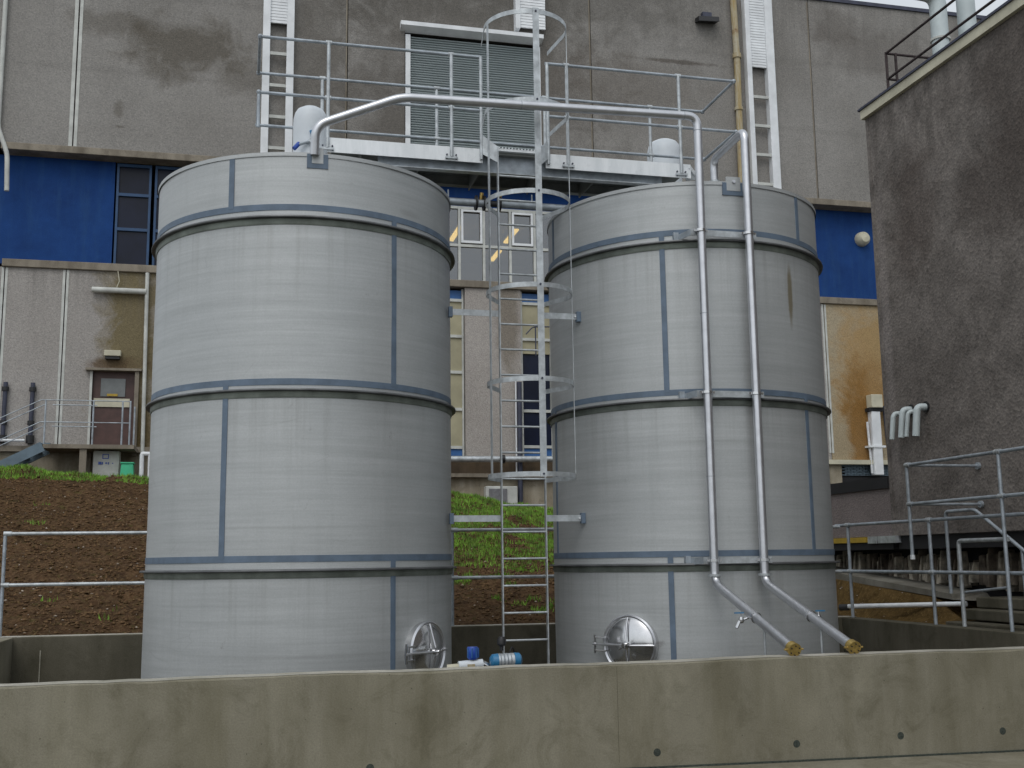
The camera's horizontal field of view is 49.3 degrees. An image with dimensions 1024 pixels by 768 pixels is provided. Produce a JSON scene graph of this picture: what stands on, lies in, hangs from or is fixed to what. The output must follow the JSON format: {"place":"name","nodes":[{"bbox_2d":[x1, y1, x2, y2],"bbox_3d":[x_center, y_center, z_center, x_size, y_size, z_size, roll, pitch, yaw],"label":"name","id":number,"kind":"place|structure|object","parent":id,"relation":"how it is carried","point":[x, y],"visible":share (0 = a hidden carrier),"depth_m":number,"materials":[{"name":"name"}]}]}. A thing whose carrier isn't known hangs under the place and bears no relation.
{"place":"outdoors","nodes":[
{"label":"outdoors","id":0,"kind":"place"},
{"bbox_2d":[0,467,841,635],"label":"soil bank","id":1,"kind":"structure","parent":0,"point":[11,619],"depth_m":19.00,"materials":[{"name":"brown soil"}]},
{"bbox_2d":[0,399,50,466],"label":"steel stair","id":2,"kind":"object","parent":1,"relation":"on","point":[32,453],"visible":0.7,"depth_m":26.92,"materials":[{"name":"grey metal"}]},
{"bbox_2d":[40,399,137,474],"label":"door landing","id":3,"kind":"object","parent":1,"relation":"on","point":[85,451],"depth_m":27.39,"materials":[{"name":"concrete"}]},
{"bbox_2d":[92,451,120,476],"bbox_3d":[-10.083,2.040,27.776,0.610,0.720,0.411,1,-9,-14],"label":"meter cabinet","id":4,"kind":"object","parent":1,"relation":"on","point":[105,463],"visible":0.79,"depth_m":27.60,"materials":[{"name":"grey metal"}]},
{"bbox_2d":[120,462,134,475],"bbox_3d":[-9.495,2.181,27.565,0.337,0.480,0.347,1,-9,-14],"label":"green box","id":5,"kind":"object","parent":1,"relation":"on","point":[127,468],"visible":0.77,"depth_m":27.43,"materials":[{"name":"plastic"}]},
{"bbox_2d":[139,452,149,476],"bbox_3d":[-9.073,2.082,27.659,0.310,0.814,0.110,1,-9,-14],"label":"white frame","id":6,"kind":"object","parent":1,"relation":"on","point":[141,464],"visible":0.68,"depth_m":27.63,"materials":[{"name":"paint"}]},
{"bbox_2d":[1,480,544,632],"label":"pale pebbles","id":7,"kind":"object","parent":1,"relation":"on","point":[144,564],"visible":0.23,"depth_m":18.89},
{"bbox_2d":[0,465,554,635],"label":"soil clods","id":8,"kind":"object","parent":1,"relation":"on","point":[98,564],"visible":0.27,"depth_m":19.40,"materials":[{"name":"brown soil"}]},
{"bbox_2d":[0,463,554,619],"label":"grass","id":9,"kind":"structure","parent":1,"relation":"on","point":[526,511],"depth_m":23.83,"materials":[{"name":"green plant"}]},
{"bbox_2d":[484,486,517,503],"bbox_3d":[-0.307,3.118,30.536,0.880,0.630,0.350,1,-9,-14],"label":"ac unit","id":10,"kind":"object","parent":1,"relation":"on","point":[510,494],"visible":0.5,"depth_m":30.41,"materials":[{"name":"white paint"}]},
{"bbox_2d":[836,579,977,624],"bbox_3d":[5.227,3.301,22.693,2.940,2.525,18.480,1,-9,-14],"label":"soil strip","id":11,"kind":"object","parent":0,"point":[868,594],"visible":0.03,"depth_m":16.78,"materials":[{"name":"brown soil"}]},
{"bbox_2d":[839,601,967,610],"bbox_3d":[5.667,3.239,16.279,0.100,0.172,1.962,8,-12,-43],"label":"ground pipe","id":12,"kind":"object","parent":11,"relation":"on","point":[843,607],"visible":0.99,"depth_m":16.26,"materials":[{"name":"grey metal"}]},
{"bbox_2d":[834,547,1023,596],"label":"rubble wall","id":13,"kind":"structure","parent":11,"relation":"on","point":[982,559],"depth_m":17.04,"materials":[{"name":"stone"}]},
{"bbox_2d":[835,566,989,600],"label":"path","id":14,"kind":"structure","parent":0,"point":[899,583],"depth_m":17.11,"materials":[{"name":"concrete"}]},
{"bbox_2d":[855,0,1006,15],"label":"sky","id":15,"kind":"structure","parent":0,"point":[908,3],"materials":[{"name":"white"}]},
{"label":"bund floor","id":16,"kind":"structure","parent":0,"visible":0},
{"bbox_2d":[139,148,456,678],"bbox_3d":[-2.411,0.764,12.939,3.524,6.390,3.524,1,-9,-14],"label":"storage tank","id":17,"kind":"object","parent":16,"relation":"on","point":[300,409],"visible":0.91,"depth_m":11.55,"materials":[{"name":"silver metal"}]},
{"bbox_2d":[447,189,565,211],"bbox_3d":[-0.057,-2.208,13.603,1.520,0.236,0.184,1,-9,-14],"label":"connecting pipe","id":18,"kind":"object","parent":17,"relation":"attached to","point":[475,202],"visible":0.64,"depth_m":13.53,"materials":[{"name":"grey metal"}]},
{"bbox_2d":[310,93,802,655],"bbox_3d":[0.382,-0.088,11.738,4.781,6.185,1.619,-2,-9,8],"label":"pipe","id":19,"kind":"object","parent":17,"relation":"attached to","point":[774,633],"visible":1,"depth_m":12.11,"materials":[{"name":"silver metal"}]},
{"bbox_2d":[734,612,748,628],"bbox_3d":[2.273,2.339,11.047,0.158,0.161,0.056,1,-9,-14],"label":"sample valve","id":20,"kind":"object","parent":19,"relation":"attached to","point":[741,620],"visible":1,"depth_m":11.03,"materials":[{"name":"silver metal"}]},
{"bbox_2d":[447,646,488,666],"bbox_3d":[-0.421,3.095,10.814,0.417,1.070,0.125,0,-9,-7],"label":"manual valve","id":21,"kind":"object","parent":16,"relation":"on","point":[473,655],"visible":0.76,"depth_m":10.85,"materials":[{"name":"white plastic"}]},
{"bbox_2d":[489,636,521,665],"bbox_3d":[0.047,3.062,10.971,0.318,1.170,0.684,-9,-12,41],"label":"actuated valve","id":22,"kind":"object","parent":16,"relation":"on","point":[509,658],"visible":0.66,"depth_m":10.87,"materials":[{"name":"metal"}]},
{"bbox_2d":[448,7,585,663],"bbox_3d":[0.167,-0.191,12.496,1.590,8.070,1.075,1,-9,-14],"label":"caged ladder","id":23,"kind":"object","parent":16,"relation":"on","point":[489,149],"visible":0.94,"depth_m":12.59,"materials":[{"name":"metal"}]},
{"bbox_2d":[255,34,737,197],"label":"walkway","id":24,"kind":"structure","parent":23,"relation":"attached to","point":[452,166],"depth_m":13.71,"materials":[{"name":"metal"}]},
{"bbox_2d":[544,177,839,662],"bbox_3d":[2.206,0.872,14.020,3.524,6.390,3.524,1,-9,-14],"label":"storage tank","id":25,"kind":"object","parent":16,"relation":"on","point":[630,584],"visible":0.83,"depth_m":12.65,"materials":[{"name":"silver metal"}]},
{"bbox_2d":[672,229,755,239],"bbox_3d":[2.304,-1.677,12.727,0.920,0.100,0.255,1,-9,-14],"label":"pipe bracket","id":26,"kind":"object","parent":25,"relation":"on","point":[689,232],"visible":0.8,"depth_m":12.63,"materials":[{"name":"metal"}]},
{"bbox_2d":[678,390,763,398],"bbox_3d":[2.329,0.130,12.441,0.920,0.100,0.255,1,-9,-14],"label":"pipe bracket","id":27,"kind":"object","parent":25,"relation":"on","point":[696,393],"visible":0.82,"depth_m":12.34,"materials":[{"name":"metal"}]},
{"bbox_2d":[684,556,771,563],"bbox_3d":[2.353,1.918,12.159,0.920,0.100,0.255,1,-9,-14],"label":"pipe bracket","id":28,"kind":"object","parent":25,"relation":"on","point":[699,560],"visible":0.82,"depth_m":12.06,"materials":[{"name":"metal"}]},
{"bbox_2d":[710,129,862,653],"bbox_3d":[2.807,-0.014,12.068,0.246,6.076,2.722,1,-9,-14],"label":"pipe","id":29,"kind":"object","parent":25,"relation":"attached to","point":[852,646],"visible":0.98,"depth_m":12.29,"materials":[{"name":"silver metal"}]},
{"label":"ground","id":30,"kind":"structure","parent":0,"visible":0},
{"bbox_2d":[0,0,984,508],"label":"industrial building","id":31,"kind":"structure","parent":30,"relation":"on","point":[116,114],"depth_m":31.43,"materials":[{"name":"grey concrete"}]},
{"bbox_2d":[0,382,8,443],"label":"vent pipe","id":32,"kind":"object","parent":31,"relation":"attached to","point":[5,388],"visible":0.93,"depth_m":27.91,"materials":[{"name":"black metal"}]},
{"bbox_2d":[0,0,9,191],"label":"downpipe","id":33,"kind":"object","parent":31,"relation":"attached to","point":[2,61],"visible":1,"depth_m":29.12,"materials":[{"name":"white paint"}]},
{"bbox_2d":[0,439,24,441],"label":"wall pipe","id":34,"kind":"object","parent":31,"relation":"attached to","point":[15,440],"depth_m":27.74,"materials":[{"name":"white metal"}]},
{"bbox_2d":[26,382,35,443],"bbox_3d":[-12.086,0.728,28.082,0.200,1.540,0.200,1,-9,-14],"label":"vent pipe","id":35,"kind":"object","parent":31,"relation":"attached to","point":[30,422],"visible":0.95,"depth_m":28.04,"materials":[{"name":"black metal"}]},
{"bbox_2d":[90,371,134,444],"bbox_3d":[-10.274,0.660,28.765,1.040,1.960,0.150,1,-9,-14],"label":"door","id":36,"kind":"structure","parent":31,"relation":"in","point":[109,386],"depth_m":28.73,"materials":[{"name":"red paint"}]},
{"bbox_2d":[104,350,121,359],"bbox_3d":[-10.283,-0.749,28.755,0.410,0.220,0.200,1,-9,-14],"label":"wall lamp","id":37,"kind":"object","parent":31,"relation":"attached to","point":[112,354],"visible":1,"depth_m":28.68,"materials":[{"name":"beige paint"}]},
{"bbox_2d":[92,287,145,293],"bbox_3d":[-10.208,-2.429,29.023,1.340,0.150,0.150,1,-9,-14],"label":"wall pipe","id":38,"kind":"object","parent":31,"relation":"attached to","point":[118,290],"depth_m":28.96,"materials":[{"name":"white metal"}]},
{"bbox_2d":[113,163,151,264],"bbox_3d":[-10.183,-4.503,30.000,0.890,2.880,0.120,1,-9,-14],"label":"window","id":39,"kind":"structure","parent":31,"relation":"in","point":[134,182],"depth_m":30.00,"materials":[{"name":"black glass"}]},
{"bbox_2d":[140,272,148,452],"bbox_3d":[-9.500,-0.345,28.883,0.145,5.201,0.100,1,-9,-14],"label":"downpipe","id":40,"kind":"object","parent":31,"relation":"attached to","point":[144,362],"visible":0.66,"depth_m":28.88,"materials":[{"name":"grey metal"}]},
{"bbox_2d":[152,166,180,265],"bbox_3d":[-9.231,-4.479,30.231,0.890,2.880,0.120,1,-9,-14],"label":"window","id":41,"kind":"structure","parent":31,"relation":"in","point":[161,172],"depth_m":30.22,"materials":[{"name":"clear glass"}]},
{"bbox_2d":[260,0,294,152],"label":"wall ladder","id":42,"kind":"object","parent":31,"relation":"attached to","point":[278,11],"depth_m":30.85,"materials":[{"name":"white metal"}]},
{"bbox_2d":[450,289,463,455],"bbox_3d":[-1.777,-0.331,31.073,0.870,4.750,0.130,1,-9,-14],"label":"strip window","id":43,"kind":"structure","parent":31,"relation":"in","point":[456,297],"depth_m":31.10,"materials":[{"name":"beige glass"}]},
{"bbox_2d":[450,206,552,281],"bbox_3d":[-0.278,-3.961,32.289,4.130,2.280,0.130,1,-9,-14],"label":"window frame","id":44,"kind":"structure","parent":31,"relation":"in","point":[469,237],"depth_m":32.24,"materials":[{"name":"white paint"}]},
{"bbox_2d":[451,455,552,463],"bbox_3d":[-0.398,2.053,30.513,3.721,0.234,0.240,1,-9,-14],"label":"service pipe","id":45,"kind":"object","parent":31,"relation":"attached to","point":[496,458],"visible":0.57,"depth_m":30.44,"materials":[{"name":"metal"}]},
{"bbox_2d":[515,381,516,471],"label":"thin wall pipe","id":46,"kind":"object","parent":31,"relation":"attached to","point":[516,419],"depth_m":31.04,"materials":[{"name":"grey metal"}]},
{"bbox_2d":[517,382,522,501],"bbox_3d":[0.218,1.600,30.968,0.143,3.350,0.140,1,-9,-14],"label":"dark wall pipe","id":47,"kind":"object","parent":31,"relation":"attached to","point":[519,437],"depth_m":30.94,"materials":[{"name":"black metal"}]},
{"bbox_2d":[513,0,545,31],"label":"louvre panel","id":48,"kind":"object","parent":31,"relation":"attached to","point":[523,20],"visible":0.79,"depth_m":32.97,"materials":[{"name":"white paint"}]},
{"bbox_2d":[520,292,552,455],"bbox_3d":[0.691,-0.270,31.672,0.910,4.750,0.130,1,-9,-14],"label":"strip window","id":49,"kind":"structure","parent":31,"relation":"in","point":[529,310],"depth_m":31.68,"materials":[{"name":"glass"}]},
{"bbox_2d":[526,326,549,355],"bbox_3d":[0.752,-1.221,31.450,0.763,0.857,0.040,1,-9,-14],"label":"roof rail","id":50,"kind":"object","parent":31,"relation":"attached to","point":[535,327],"visible":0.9,"depth_m":31.43,"materials":[{"name":"grey metal"}]},
{"bbox_2d":[695,12,718,23],"bbox_3d":[6.012,-11.284,34.412,0.670,0.400,0.320,1,-9,-14],"label":"wall lamp","id":51,"kind":"object","parent":31,"relation":"attached to","point":[706,17],"visible":1,"depth_m":34.31,"materials":[{"name":"grey metal"}]},
{"bbox_2d":[730,0,742,181],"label":"rusty downpipe","id":52,"kind":"object","parent":31,"relation":"attached to","point":[736,58],"visible":0.94,"depth_m":34.31,"materials":[{"name":"beige metal"}]},
{"bbox_2d":[741,0,781,188],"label":"wall ladder","id":53,"kind":"object","parent":31,"relation":"attached to","point":[757,35],"depth_m":34.50,"materials":[{"name":"white metal"}]},
{"bbox_2d":[855,232,869,246],"bbox_3d":[11.038,-4.569,35.049,0.460,0.460,0.300,1,-9,-14],"label":"wall lamp","id":54,"kind":"object","parent":31,"relation":"attached to","point":[862,239],"visible":1,"depth_m":34.96,"materials":[{"name":"white glass"}]},
{"bbox_2d":[865,394,885,474],"bbox_3d":[10.927,1.527,33.570,0.580,2.420,0.300,1,-9,-14],"label":"wall conduit","id":55,"kind":"object","parent":31,"relation":"attached to","point":[874,409],"depth_m":33.53,"materials":[{"name":"beige paint"}]},
{"bbox_2d":[883,406,885,437],"bbox_3d":[11.574,1.311,33.838,0.693,1.292,0.080,1,-9,-14],"label":"dark conduit","id":56,"kind":"object","parent":31,"relation":"attached to","point":[884,422],"visible":0.1,"depth_m":33.77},
{"bbox_2d":[0,616,1023,767],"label":"bund wall","id":57,"kind":"structure","parent":30,"relation":"on","point":[898,694],"depth_m":9.69,"materials":[{"name":"concrete"}]},
{"bbox_2d":[0,525,842,636],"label":"railing","id":58,"kind":"object","parent":57,"relation":"on","point":[3,585],"visible":0.43,"depth_m":14.98,"materials":[{"name":"metal"}]},
{"bbox_2d":[835,512,1023,624],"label":"side railing","id":59,"kind":"object","parent":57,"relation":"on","point":[932,572],"visible":0.94,"depth_m":14.77,"materials":[{"name":"metal"}]},
{"bbox_2d":[903,446,1023,631],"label":"raised side railing","id":60,"kind":"object","parent":57,"relation":"on","point":[1001,495],"visible":1,"depth_m":13.93,"materials":[{"name":"metal"}]},
{"bbox_2d":[956,537,1009,626],"bbox_3d":[5.837,2.454,13.778,0.054,1.102,0.987,1,-9,-14],"label":"side rail","id":61,"kind":"object","parent":57,"relation":"on","point":[960,568],"visible":0.98,"depth_m":14.17,"materials":[{"name":"metal"}]},
{"bbox_2d":[834,0,1023,550],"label":"side building","id":62,"kind":"structure","parent":30,"relation":"on","point":[945,137],"depth_m":16.16,"materials":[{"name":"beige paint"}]},
{"bbox_2d":[833,537,867,543],"bbox_3d":[5.296,2.931,20.643,0.230,0.085,5.000,1,-9,-14],"label":"yellow edge","id":63,"kind":"object","parent":62,"relation":"on","point":[852,540],"visible":0.14,"depth_m":18.62,"materials":[{"name":"paint"}]},
{"bbox_2d":[830,476,892,538],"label":"wall","id":64,"kind":"structure","parent":62,"relation":"on","point":[862,501],"depth_m":18.40,"materials":[{"name":"grey concrete"}]},
{"bbox_2d":[867,535,903,543],"bbox_3d":[5.944,2.477,17.769,0.150,0.110,0.800,1,-9,-14],"label":"junction box","id":65,"kind":"object","parent":62,"relation":"on","point":[884,539],"visible":0.89,"depth_m":17.66,"materials":[{"name":"metal"}]},
{"bbox_2d":[889,401,928,439],"bbox_3d":[6.046,0.567,17.005,0.263,0.531,0.803,1,-9,-14],"label":"vent cowl","id":66,"kind":"object","parent":62,"relation":"attached to","point":[904,413],"visible":1,"depth_m":16.94,"materials":[{"name":"grey metal"}]},
{"bbox_2d":[917,0,950,54],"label":"roof duct","id":67,"kind":"object","parent":62,"relation":"on","point":[939,28],"visible":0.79,"depth_m":20.64,"materials":[{"name":"silver metal"}]},
{"bbox_2d":[884,0,995,87],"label":"roof railing","id":68,"kind":"object","parent":62,"relation":"on","point":[897,70],"visible":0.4,"depth_m":18.21,"materials":[{"name":"black metal"}]},
{"bbox_2d":[956,0,976,35],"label":"roof duct","id":69,"kind":"object","parent":62,"relation":"on","point":[965,9],"depth_m":20.81,"materials":[{"name":"silver metal"}]},
{"bbox_2d":[946,596,1023,630],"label":"concrete steps","id":70,"kind":"structure","parent":30,"relation":"on","point":[991,612],"depth_m":14.57,"materials":[{"name":"grey concrete"}]},
{"bbox_2d":[944,508,1023,593],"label":"step handrail","id":71,"kind":"object","parent":70,"relation":"on","point":[999,530],"visible":0.76,"depth_m":15.40,"materials":[{"name":"grey metal"}]},
{"bbox_3d":[-2.405,-2.454,13.272,0.460,0.410,0.460,1,-9,-14],"label":"roof nozzle","id":72,"kind":"object","parent":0,"visible":0},
{"bbox_2d":[292,105,326,153],"bbox_3d":[-2.410,-2.994,13.314,0.426,0.670,0.493,1,-9,-14],"label":"vent drum","id":73,"kind":"object","parent":72,"relation":"on","point":[307,118],"visible":0.66,"depth_m":13.19,"materials":[{"name":"white plastic"}]},
{"bbox_3d":[2.121,-2.163,15.311,0.460,0.350,0.460,1,-9,-14],"label":"roof nozzle","id":74,"kind":"object","parent":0,"visible":0},
{"bbox_2d":[647,138,681,181],"bbox_3d":[2.122,-2.866,15.381,0.470,1.060,0.553,1,-9,-14],"label":"vent drum","id":75,"kind":"object","parent":74,"relation":"on","point":[664,146],"visible":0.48,"depth_m":15.27,"materials":[{"name":"white plastic"}]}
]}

